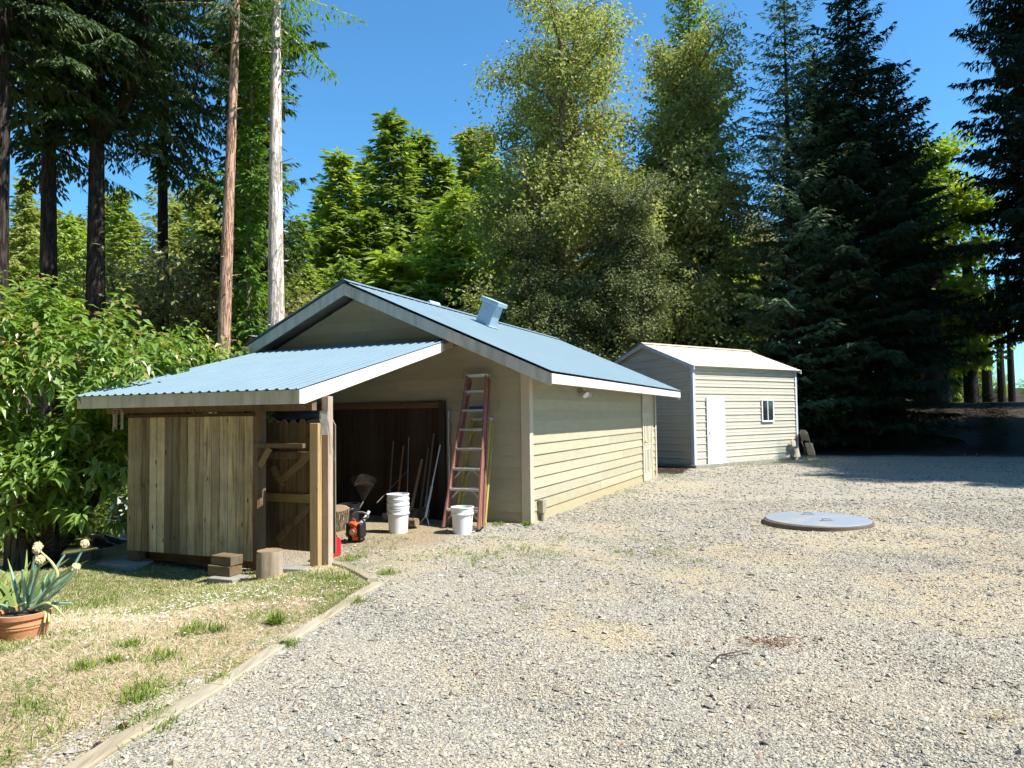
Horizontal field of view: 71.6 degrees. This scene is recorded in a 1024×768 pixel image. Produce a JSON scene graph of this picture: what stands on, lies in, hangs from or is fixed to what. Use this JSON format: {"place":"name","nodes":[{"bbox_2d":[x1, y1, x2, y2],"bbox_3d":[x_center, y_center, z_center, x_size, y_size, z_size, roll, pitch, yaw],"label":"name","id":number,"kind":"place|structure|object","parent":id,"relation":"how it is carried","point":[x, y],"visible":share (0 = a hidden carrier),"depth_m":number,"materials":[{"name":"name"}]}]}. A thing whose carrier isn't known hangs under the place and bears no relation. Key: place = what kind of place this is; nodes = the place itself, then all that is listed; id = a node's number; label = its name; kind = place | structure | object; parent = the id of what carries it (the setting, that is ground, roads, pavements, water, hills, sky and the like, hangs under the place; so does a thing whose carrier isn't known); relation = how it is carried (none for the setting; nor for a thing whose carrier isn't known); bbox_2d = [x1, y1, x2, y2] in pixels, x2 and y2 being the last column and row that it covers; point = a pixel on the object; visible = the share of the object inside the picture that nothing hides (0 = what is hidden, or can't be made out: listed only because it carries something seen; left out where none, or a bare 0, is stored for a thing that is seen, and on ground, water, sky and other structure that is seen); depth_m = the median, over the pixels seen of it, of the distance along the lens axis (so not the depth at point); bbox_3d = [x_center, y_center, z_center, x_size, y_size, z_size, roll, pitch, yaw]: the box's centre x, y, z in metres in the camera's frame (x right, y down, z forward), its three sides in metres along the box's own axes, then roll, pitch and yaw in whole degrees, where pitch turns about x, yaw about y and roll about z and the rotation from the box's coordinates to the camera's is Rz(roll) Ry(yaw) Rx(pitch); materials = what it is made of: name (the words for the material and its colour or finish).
{"place":"outdoors","nodes":[
{"label":"outdoors","id":0,"kind":"place"},
{"bbox_2d":[271,410,320,422],"bbox_3d":[-2.884,0.407,9.468,0.868,0.225,0.251,-2,-3,24],"label":"folded tarp","id":1,"kind":"object","parent":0,"point":[297,416],"visible":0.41,"depth_m":9.32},
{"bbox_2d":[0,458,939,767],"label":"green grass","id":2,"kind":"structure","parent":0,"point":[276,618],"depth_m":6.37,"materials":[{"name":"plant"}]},
{"bbox_2d":[27,577,368,662],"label":"daisies","id":3,"kind":"object","parent":2,"relation":"on","point":[195,603],"visible":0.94,"depth_m":6.32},
{"bbox_2d":[0,388,1023,767],"bbox_3d":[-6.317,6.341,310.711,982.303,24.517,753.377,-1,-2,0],"label":"ground","id":4,"kind":"structure","parent":0,"point":[894,450],"depth_m":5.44,"materials":[{"name":"gravel"}]},
{"bbox_2d":[3,330,34,572],"bbox_3d":[-7.294,1.097,10.569,0.423,3.854,0.410,-1,-2,0],"label":"bare trunk","id":5,"kind":"object","parent":4,"relation":"on","point":[15,551],"visible":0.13,"depth_m":10.38,"materials":[{"name":"plant"}]},
{"bbox_2d":[9,176,40,394],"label":"fir tree","id":6,"kind":"object","parent":4,"relation":"on","point":[28,223],"visible":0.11,"depth_m":42.09,"materials":[{"name":"green plant"}]},
{"bbox_2d":[0,606,52,641],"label":"flower pot","id":7,"kind":"object","parent":4,"relation":"on","point":[16,624],"visible":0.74,"depth_m":5.40,"materials":[{"name":"ceramic"}]},
{"bbox_2d":[0,552,85,609],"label":"iris clump","id":8,"kind":"object","parent":7,"relation":"in","point":[7,595],"visible":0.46,"depth_m":6.66,"materials":[{"name":"green plant"}]},
{"bbox_2d":[0,539,89,622],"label":"onion plant","id":9,"kind":"object","parent":7,"relation":"in","point":[38,602],"visible":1,"depth_m":5.51,"materials":[{"name":"green plant"}]},
{"bbox_2d":[18,210,116,427],"bbox_3d":[-23.675,-1.311,38.193,8.900,16.300,8.988,-3,-3,35],"label":"fir tree","id":10,"kind":"object","parent":4,"relation":"on","point":[67,227],"visible":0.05,"depth_m":37.75,"materials":[{"name":"green plant"}]},
{"bbox_2d":[0,0,176,551],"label":"redwood tree","id":11,"kind":"object","parent":4,"relation":"on","point":[8,56],"visible":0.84,"depth_m":19.83,"materials":[{"name":"green plant"}]},
{"bbox_2d":[1,0,197,530],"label":"redwood tree","id":12,"kind":"object","parent":4,"relation":"on","point":[46,179],"visible":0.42,"depth_m":22.14,"materials":[{"name":"green plant"}]},
{"bbox_2d":[0,412,212,553],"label":"undergrowth","id":13,"kind":"object","parent":4,"relation":"on","point":[103,506],"visible":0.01,"depth_m":17.47,"materials":[{"name":"plant"}]},
{"bbox_2d":[107,498,126,538],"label":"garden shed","id":14,"kind":"structure","parent":4,"relation":"on","point":[122,533],"depth_m":14.08,"materials":[{"name":"grey"}]},
{"bbox_2d":[71,185,170,334],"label":"fir tree","id":15,"kind":"object","parent":4,"relation":"on","point":[117,227],"visible":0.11,"depth_m":43.16,"materials":[{"name":"green plant"}]},
{"bbox_2d":[0,0,245,532],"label":"redwood tree","id":16,"kind":"object","parent":4,"relation":"on","point":[123,105],"visible":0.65,"depth_m":22.12,"materials":[{"name":"green plant"}]},
{"bbox_2d":[96,557,153,571],"bbox_3d":[-4.984,2.341,9.162,0.568,0.100,0.411,-2,-3,24],"label":"concrete paver","id":17,"kind":"object","parent":4,"relation":"on","point":[124,563],"visible":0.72,"depth_m":9.04,"materials":[{"name":"concrete"}]},
{"bbox_2d":[0,269,274,569],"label":"broadleaf tree","id":18,"kind":"object","parent":4,"relation":"on","point":[54,464],"visible":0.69,"depth_m":9.85,"materials":[{"name":"green plant"}]},
{"bbox_2d":[63,684,223,767],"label":"edging timber","id":19,"kind":"object","parent":4,"relation":"on","point":[98,753],"visible":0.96,"depth_m":3.65,"materials":[{"name":"wood"}]},
{"bbox_2d":[9,187,293,310],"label":"wood","id":20,"kind":"object","parent":4,"relation":"on","point":[178,210],"depth_m":69.62,"materials":[{"name":"green plant"}]},
{"bbox_2d":[123,168,189,334],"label":"fir tree","id":21,"kind":"object","parent":4,"relation":"on","point":[153,190],"visible":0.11,"depth_m":40.34,"materials":[{"name":"green plant"}]},
{"bbox_2d":[87,0,238,338],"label":"redwood tree","id":22,"kind":"object","parent":4,"relation":"on","point":[162,177],"visible":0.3,"depth_m":27.32,"materials":[{"name":"green plant"}]},
{"bbox_2d":[20,213,328,495],"bbox_3d":[-12.527,-0.442,26.410,11.518,11.839,11.406,-3,-3,40],"label":"shrub","id":23,"kind":"object","parent":4,"relation":"on","point":[193,305],"visible":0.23,"depth_m":24.55,"materials":[{"name":"green plant"}]},
{"bbox_2d":[124,413,255,568],"bbox_3d":[-3.985,1.350,8.990,2.300,1.945,0.400,-2,-3,24],"label":"board fence","id":24,"kind":"object","parent":4,"relation":"on","point":[190,489],"visible":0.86,"depth_m":8.83,"materials":[{"name":"brown wood"}]},
{"bbox_2d":[169,168,221,322],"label":"fir tree","id":25,"kind":"object","parent":4,"relation":"on","point":[205,210],"visible":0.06,"depth_m":44.20,"materials":[{"name":"green plant"}]},
{"bbox_2d":[139,0,309,412],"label":"redwood tree","id":26,"kind":"object","parent":4,"relation":"on","point":[225,296],"visible":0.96,"depth_m":20.69,"materials":[{"name":"brown plant"}]},
{"bbox_2d":[207,574,248,584],"bbox_3d":[-3.181,2.197,7.960,0.360,0.085,0.260,-2,-3,21],"label":"concrete paver","id":27,"kind":"object","parent":4,"relation":"on","point":[211,580],"visible":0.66,"depth_m":7.88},
{"bbox_2d":[208,564,241,576],"bbox_3d":[-3.258,2.102,8.064,0.335,0.112,0.199,-2,-3,24],"label":"wood block","id":28,"kind":"object","parent":27,"relation":"on","point":[220,570],"depth_m":7.98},
{"bbox_2d":[211,552,242,566],"bbox_3d":[-3.237,1.992,8.070,0.315,0.105,0.189,-2,-3,24],"label":"wood block","id":29,"kind":"object","parent":28,"relation":"on","point":[227,559],"depth_m":8.01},
{"bbox_2d":[195,0,300,352],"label":"tree","id":30,"kind":"object","parent":4,"relation":"on","point":[249,214],"visible":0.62,"depth_m":22.63,"materials":[{"name":"green plant"}]},
{"bbox_2d":[177,0,319,413],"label":"redwood tree","id":31,"kind":"object","parent":4,"relation":"on","point":[212,259],"visible":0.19,"depth_m":25.00,"materials":[{"name":"green plant"}]},
{"bbox_2d":[74,339,452,566],"bbox_3d":[-3.289,0.817,10.197,3.893,3.075,3.615,-2,-3,24],"label":"lean to","id":32,"kind":"object","parent":4,"relation":"on","point":[260,383],"visible":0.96,"depth_m":8.93,"materials":[{"name":"metal"}]},
{"bbox_2d":[253,443,304,565],"bbox_3d":[-2.685,1.398,8.189,0.725,1.425,0.050,-2,-3,24],"label":"gate frame","id":33,"kind":"object","parent":32,"relation":"attached to","point":[259,462],"visible":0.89,"depth_m":8.29,"materials":[{"name":"brown wood"}]},
{"bbox_2d":[266,419,335,553],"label":"picket gate","id":34,"kind":"structure","parent":32,"relation":"attached to","point":[287,498],"depth_m":8.62,"materials":[{"name":"brown wood"}]},
{"bbox_2d":[320,403,334,460],"bbox_3d":[-2.103,0.517,8.089,0.212,0.702,0.019,-2,-3,24],"label":"hanging notice","id":35,"kind":"object","parent":32,"relation":"hanging from","point":[323,422],"visible":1,"depth_m":8.10,"materials":[{"name":"paper"}]},
{"bbox_2d":[204,0,330,329],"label":"redwood tree","id":36,"kind":"object","parent":4,"relation":"on","point":[297,268],"visible":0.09,"depth_m":27.47,"materials":[{"name":"green plant"}]},
{"bbox_2d":[256,548,282,580],"bbox_3d":[-2.657,1.988,7.795,0.287,0.326,0.287,-2,-3,24],"label":"log round","id":37,"kind":"object","parent":4,"relation":"on","point":[269,562],"visible":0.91,"depth_m":7.68,"materials":[{"name":"brown wood"}]},
{"bbox_2d":[195,0,367,336],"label":"redwood tree","id":38,"kind":"object","parent":4,"relation":"on","point":[276,307],"visible":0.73,"depth_m":21.71,"materials":[{"name":"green plant"}]},
{"bbox_2d":[211,582,381,686],"bbox_3d":[-1.545,1.912,5.568,0.109,0.135,2.528,-1,-3,12],"label":"edging timber","id":39,"kind":"object","parent":4,"relation":"on","point":[266,653],"visible":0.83,"depth_m":5.22,"materials":[{"name":"wood"}]},
{"bbox_2d":[283,214,320,315],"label":"fir tree","id":40,"kind":"object","parent":4,"relation":"on","point":[304,234],"visible":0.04,"depth_m":37.17,"materials":[{"name":"green plant"}]},
{"bbox_2d":[284,262,330,315],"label":"fir tree","id":41,"kind":"object","parent":4,"relation":"on","point":[309,276],"visible":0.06,"depth_m":32.91,"materials":[{"name":"green plant"}]},
{"bbox_2d":[284,190,335,293],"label":"fir tree","id":42,"kind":"object","parent":4,"relation":"on","point":[316,207],"visible":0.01,"depth_m":42.10,"materials":[{"name":"green plant"}]},
{"bbox_2d":[310,423,321,567],"bbox_3d":[-2.231,1.320,8.081,0.105,1.746,0.090,-1,-3,15],"label":"wooden post","id":43,"kind":"object","parent":4,"relation":"on","point":[315,495],"visible":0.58,"depth_m":8.05,"materials":[{"name":"wood"}]},
{"bbox_2d":[285,145,388,297],"bbox_3d":[-9.303,-3.764,40.092,12.451,19.769,12.907,0,-3,-19],"label":"fir tree","id":44,"kind":"object","parent":4,"relation":"on","point":[339,174],"visible":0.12,"depth_m":39.90,"materials":[{"name":"green plant"}]},
{"bbox_2d":[336,505,349,531],"bbox_3d":[-2.518,1.952,10.186,0.381,0.416,0.358,-2,-3,24],"label":"bark log","id":45,"kind":"object","parent":4,"relation":"on","point":[342,515],"visible":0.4,"depth_m":10.08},
{"bbox_2d":[318,256,368,292],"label":"fir tree","id":46,"kind":"object","parent":4,"relation":"on","point":[344,268],"visible":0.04,"depth_m":33.98,"materials":[{"name":"green plant"}]},
{"bbox_2d":[338,502,359,522],"bbox_3d":[-2.412,1.939,10.501,0.328,0.340,0.335,-2,-3,24],"label":"black bucket","id":47,"kind":"object","parent":4,"relation":"on","point":[354,506],"visible":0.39,"depth_m":10.43,"materials":[{"name":"plastic"}]},
{"bbox_2d":[332,560,377,581],"bbox_3d":[-1.830,2.060,7.801,0.112,0.241,1.992,1,-3,-28],"label":"edging timber","id":48,"kind":"object","parent":4,"relation":"on","point":[363,573],"visible":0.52,"depth_m":7.30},
{"bbox_2d":[345,510,369,541],"bbox_3d":[-2.031,1.858,9.297,0.349,0.390,0.191,-1,-2,6],"label":"chainsaw","id":49,"kind":"object","parent":4,"relation":"on","point":[355,530],"visible":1,"depth_m":9.25,"materials":[{"name":"orange plastic"}]},
{"bbox_2d":[346,156,381,256],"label":"fir tree","id":50,"kind":"object","parent":4,"relation":"on","point":[358,163],"visible":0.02,"depth_m":44.20,"materials":[{"name":"green plant"}]},
{"bbox_2d":[351,474,376,507],"bbox_3d":[-2.329,1.744,10.794,0.495,0.730,0.292,-2,-3,24],"label":"leaf rake","id":51,"kind":"object","parent":4,"relation":"on","point":[363,496],"visible":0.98,"depth_m":10.91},
{"bbox_2d":[347,206,399,285],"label":"fir tree","id":52,"kind":"object","parent":4,"relation":"on","point":[374,217],"visible":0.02,"depth_m":39.16,"materials":[{"name":"green plant"}]},
{"bbox_2d":[321,408,438,519],"bbox_3d":[-2.201,1.304,11.642,2.335,1.791,0.018,-2,-3,24],"label":"doorway","id":53,"kind":"structure","parent":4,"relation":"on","point":[365,438],"depth_m":11.59,"materials":[{"name":"wood"}]},
{"bbox_2d":[317,402,438,409],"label":"wooden beam","id":54,"kind":"structure","parent":53,"relation":"on","point":[387,405],"depth_m":11.57,"materials":[{"name":"brown wood"}]},
{"bbox_2d":[315,108,456,280],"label":"fir tree","id":55,"kind":"object","parent":4,"relation":"on","point":[389,145],"visible":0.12,"depth_m":41.80,"materials":[{"name":"green plant"}]},
{"bbox_2d":[354,241,428,295],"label":"fir tree","id":56,"kind":"object","parent":4,"relation":"on","point":[394,272],"visible":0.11,"depth_m":32.50,"materials":[{"name":"green plant"}]},
{"bbox_2d":[386,506,409,533],"bbox_3d":[-1.586,1.892,9.906,0.316,0.365,0.316,-2,-3,24],"label":"white bucket","id":57,"kind":"object","parent":4,"relation":"on","point":[397,522],"visible":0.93,"depth_m":9.79,"materials":[{"name":"plastic"}]},
{"bbox_2d":[380,126,449,268],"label":"fir tree","id":58,"kind":"object","parent":4,"relation":"on","point":[425,144],"visible":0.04,"depth_m":44.08,"materials":[{"name":"green plant"}]},
{"bbox_2d":[408,459,422,517],"bbox_3d":[-1.463,1.677,10.906,0.218,1.022,0.613,-2,-3,24],"label":"shovel","id":59,"kind":"object","parent":4,"relation":"on","point":[412,513],"visible":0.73,"depth_m":10.90,"materials":[{"name":"metal"}]},
{"bbox_2d":[398,276,447,306],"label":"fir tree","id":60,"kind":"object","parent":4,"relation":"on","point":[421,293],"visible":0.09,"depth_m":31.00,"materials":[{"name":"green plant"}]},
{"bbox_2d":[417,433,434,522],"bbox_3d":[-1.274,1.483,10.951,0.210,1.431,0.443,-2,-3,24],"label":"long shovel","id":61,"kind":"object","parent":4,"relation":"on","point":[421,513],"visible":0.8,"depth_m":10.84,"materials":[{"name":"metal"}]},
{"bbox_2d":[407,152,464,261],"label":"fir tree","id":62,"kind":"object","parent":4,"relation":"on","point":[441,172],"visible":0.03,"depth_m":43.20,"materials":[{"name":"green plant"}]},
{"bbox_2d":[438,401,446,519],"bbox_3d":[-1.085,1.246,11.128,0.095,1.958,0.070,-2,-3,24],"label":"dark post","id":63,"kind":"object","parent":4,"relation":"on","point":[442,460],"visible":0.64,"depth_m":11.10,"materials":[{"name":"wood"}]},
{"bbox_2d":[446,411,450,520],"bbox_3d":[-0.987,1.283,11.094,0.067,1.718,0.067,-2,-3,24],"label":"metal pipe","id":64,"kind":"object","parent":4,"relation":"on","point":[448,448],"visible":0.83,"depth_m":11.08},
{"bbox_2d":[386,182,511,312],"bbox_3d":[-2.872,-2.600,36.248,13.615,15.480,13.482,0,-3,-8],"label":"fir tree","id":65,"kind":"object","parent":4,"relation":"on","point":[452,265],"visible":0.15,"depth_m":35.04,"materials":[{"name":"green plant"}]},
{"bbox_2d":[220,278,680,523],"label":"garage","id":66,"kind":"structure","parent":4,"relation":"on","point":[574,426],"depth_m":11.73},
{"bbox_2d":[643,397,651,480],"bbox_3d":[3.322,1.326,17.294,0.106,2.000,0.800,-2,-3,24],"label":"door","id":67,"kind":"structure","parent":66,"relation":"in","point":[646,401],"depth_m":17.32,"materials":[{"name":"paint"}]},
{"bbox_2d":[451,505,473,534],"bbox_3d":[-0.680,1.864,9.735,0.324,0.365,0.322,-2,-3,24],"label":"white bucket","id":68,"kind":"object","parent":4,"relation":"on","point":[462,518],"visible":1,"depth_m":9.62,"materials":[{"name":"plastic"}]},
{"bbox_2d":[441,373,490,531],"bbox_3d":[-0.583,0.960,10.429,0.601,2.254,0.853,-2,-3,24],"label":"step ladder","id":69,"kind":"object","parent":4,"relation":"on","point":[482,469],"visible":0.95,"depth_m":10.41,"materials":[{"name":"metal"}]},
{"bbox_2d":[451,417,493,528],"bbox_3d":[-0.528,1.295,10.564,0.486,1.593,0.712,-2,-3,24],"label":"yellow ladder","id":70,"kind":"object","parent":4,"relation":"on","point":[464,474],"visible":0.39,"depth_m":10.62,"materials":[{"name":"metal"}]},
{"bbox_2d":[446,124,504,210],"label":"fir tree","id":71,"kind":"object","parent":4,"relation":"on","point":[466,167],"visible":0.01,"depth_m":47.10,"materials":[{"name":"green plant"}]},
{"bbox_2d":[470,154,514,282],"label":"fir tree","id":72,"kind":"object","parent":4,"relation":"on","point":[484,174],"visible":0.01,"depth_m":42.30,"materials":[{"name":"green plant"}]},
{"bbox_2d":[0,503,1023,767],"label":"dry straw","id":73,"kind":"object","parent":4,"relation":"on","point":[126,621],"visible":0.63,"depth_m":5.30,"materials":[{"name":"plant"}]},
{"bbox_2d":[481,209,614,354],"bbox_3d":[1.572,-1.670,26.491,6.110,9.378,5.589,0,-3,-13],"label":"leafy tree","id":74,"kind":"object","parent":4,"relation":"on","point":[545,278],"visible":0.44,"depth_m":26.02,"materials":[{"name":"green plant"}]},
{"bbox_2d":[422,0,699,357],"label":"leafy tree","id":75,"kind":"object","parent":4,"relation":"on","point":[560,159],"visible":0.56,"depth_m":27.76,"materials":[{"name":"green plant"}]},
{"bbox_2d":[552,167,700,361],"bbox_3d":[4.107,-2.355,26.801,6.169,10.696,6.744,1,-3,-35],"label":"leafy tree","id":76,"kind":"object","parent":4,"relation":"on","point":[621,276],"visible":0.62,"depth_m":25.82,"materials":[{"name":"green plant"}]},
{"bbox_2d":[593,2,801,357],"bbox_3d":[7.268,-6.508,30.838,9.018,19.544,9.858,-1,-2,6],"label":"leafy tree","id":77,"kind":"object","parent":4,"relation":"on","point":[692,144],"visible":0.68,"depth_m":30.13,"materials":[{"name":"green plant"}]},
{"bbox_2d":[635,0,773,355],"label":"fir tree","id":78,"kind":"object","parent":4,"relation":"on","point":[686,10],"visible":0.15,"depth_m":33.96,"materials":[{"name":"green plant"}]},
{"bbox_2d":[614,342,802,468],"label":"metal shed","id":79,"kind":"structure","parent":4,"relation":"on","point":[732,407],"depth_m":21.84,"materials":[{"name":"metal"}]},
{"bbox_2d":[706,397,728,463],"bbox_3d":[6.128,1.384,21.209,0.885,2.000,0.098,1,-3,-37],"label":"door","id":80,"kind":"structure","parent":79,"relation":"in","point":[715,406],"depth_m":21.21,"materials":[{"name":"grey metal"}]},
{"bbox_2d":[761,399,773,421],"bbox_3d":[8.234,0.852,22.848,0.670,0.740,0.029,1,-3,-37],"label":"window","id":81,"kind":"structure","parent":79,"relation":"in","point":[767,405],"depth_m":22.84,"materials":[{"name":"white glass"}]},
{"bbox_2d":[732,202,784,357],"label":"leafy tree","id":82,"kind":"object","parent":4,"relation":"on","point":[767,239],"visible":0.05,"depth_m":44.42,"materials":[{"name":"green plant"}]},
{"bbox_2d":[723,633,807,652],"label":"dead needles","id":83,"kind":"object","parent":4,"relation":"on","point":[758,640],"visible":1,"depth_m":4.97,"materials":[{"name":"brown plant"}]},
{"bbox_2d":[704,0,887,452],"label":"redwood tree","id":84,"kind":"object","parent":4,"relation":"on","point":[791,320],"visible":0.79,"depth_m":27.87,"materials":[{"name":"green plant"}]},
{"bbox_2d":[799,430,816,459],"bbox_3d":[9.836,2.016,23.623,0.389,0.997,0.484,0,-3,-9],"label":"folding chair","id":85,"kind":"object","parent":4,"relation":"on","point":[804,436],"visible":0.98,"depth_m":23.60,"materials":[{"name":"metal"}]},
{"bbox_2d":[763,512,874,531],"bbox_3d":[4.399,1.969,10.230,1.470,0.163,1.470,-1,-2,0],"label":"tank lid","id":86,"kind":"object","parent":4,"relation":"on","point":[819,521],"visible":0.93,"depth_m":9.93,"materials":[{"name":"metal"}]},
{"bbox_2d":[738,52,934,426],"bbox_3d":[14.781,-6.955,34.435,8.796,18.792,9.118,1,-3,-40],"label":"redwood tree","id":87,"kind":"object","parent":4,"relation":"on","point":[772,356],"visible":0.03,"depth_m":34.13,"materials":[{"name":"green plant"}]},
{"bbox_2d":[752,0,997,450],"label":"redwood tree","id":88,"kind":"object","parent":4,"relation":"on","point":[844,178],"visible":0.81,"depth_m":27.57,"materials":[{"name":"green plant"}]},
{"bbox_2d":[842,61,975,409],"bbox_3d":[17.368,-6.248,32.314,6.181,17.344,5.790,-2,-3,23],"label":"redwood tree","id":89,"kind":"object","parent":4,"relation":"on","point":[924,293],"visible":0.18,"depth_m":31.48,"materials":[{"name":"green plant"}]},
{"bbox_2d":[802,371,1023,450],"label":"bank undergrowth","id":90,"kind":"object","parent":4,"relation":"on","point":[991,422],"visible":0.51,"depth_m":27.22,"materials":[{"name":"plant"}]},
{"bbox_2d":[869,162,994,402],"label":"fir tree","id":91,"kind":"object","parent":4,"relation":"on","point":[959,389],"visible":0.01,"depth_m":45.25,"materials":[{"name":"green plant"}]},
{"bbox_2d":[922,247,945,405],"bbox_3d":[23.698,-3.142,40.156,1.138,9.315,1.127,-1,-2,0],"label":"tall trunk","id":92,"kind":"object","parent":4,"relation":"on","point":[936,285],"visible":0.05,"depth_m":39.71,"materials":[{"name":"brown plant"}]},
{"bbox_2d":[873,369,1023,397],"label":"hedge","id":93,"kind":"object","parent":4,"relation":"on","point":[1019,388],"visible":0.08,"depth_m":77.21,"materials":[{"name":"plant"}]},
{"bbox_2d":[887,129,1018,402],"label":"leafy tree","id":94,"kind":"object","parent":4,"relation":"on","point":[965,204],"visible":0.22,"depth_m":40.71,"materials":[{"name":"green plant"}]},
{"bbox_2d":[962,253,979,402],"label":"tall trunk","id":95,"kind":"object","parent":4,"relation":"on","point":[971,372],"visible":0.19,"depth_m":41.76,"materials":[{"name":"brown plant"}]},
{"bbox_2d":[931,0,1023,348],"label":"redwood tree","id":96,"kind":"object","parent":4,"relation":"on","point":[1008,303],"visible":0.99,"depth_m":27.72,"materials":[{"name":"green plant"}]},
{"bbox_2d":[979,263,993,401],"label":"tall trunk","id":97,"kind":"object","parent":4,"relation":"on","point":[986,374],"visible":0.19,"depth_m":44.83,"materials":[{"name":"brown plant"}]},
{"bbox_2d":[961,698,1023,726],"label":"dead needles","id":98,"kind":"object","parent":4,"relation":"on","point":[992,715],"visible":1,"depth_m":3.72,"materials":[{"name":"plant"}]},
{"bbox_2d":[965,0,1023,223],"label":"redwood tree","id":99,"kind":"object","parent":4,"relation":"on","point":[989,27],"visible":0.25,"depth_m":30.00,"materials":[{"name":"green plant"}]},
{"bbox_2d":[995,275,1006,401],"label":"tall trunk","id":100,"kind":"object","parent":4,"relation":"on","point":[1001,384],"visible":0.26,"depth_m":47.89,"materials":[{"name":"brown plant"}]},
{"bbox_2d":[1005,276,1015,401],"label":"tall trunk","id":101,"kind":"object","parent":4,"relation":"on","point":[1011,379],"visible":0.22,"depth_m":47.92,"materials":[{"name":"brown plant"}]},
{"bbox_2d":[9,0,1023,387],"label":"sky","id":102,"kind":"structure","parent":0,"point":[410,57],"materials":[{"name":"blue"}]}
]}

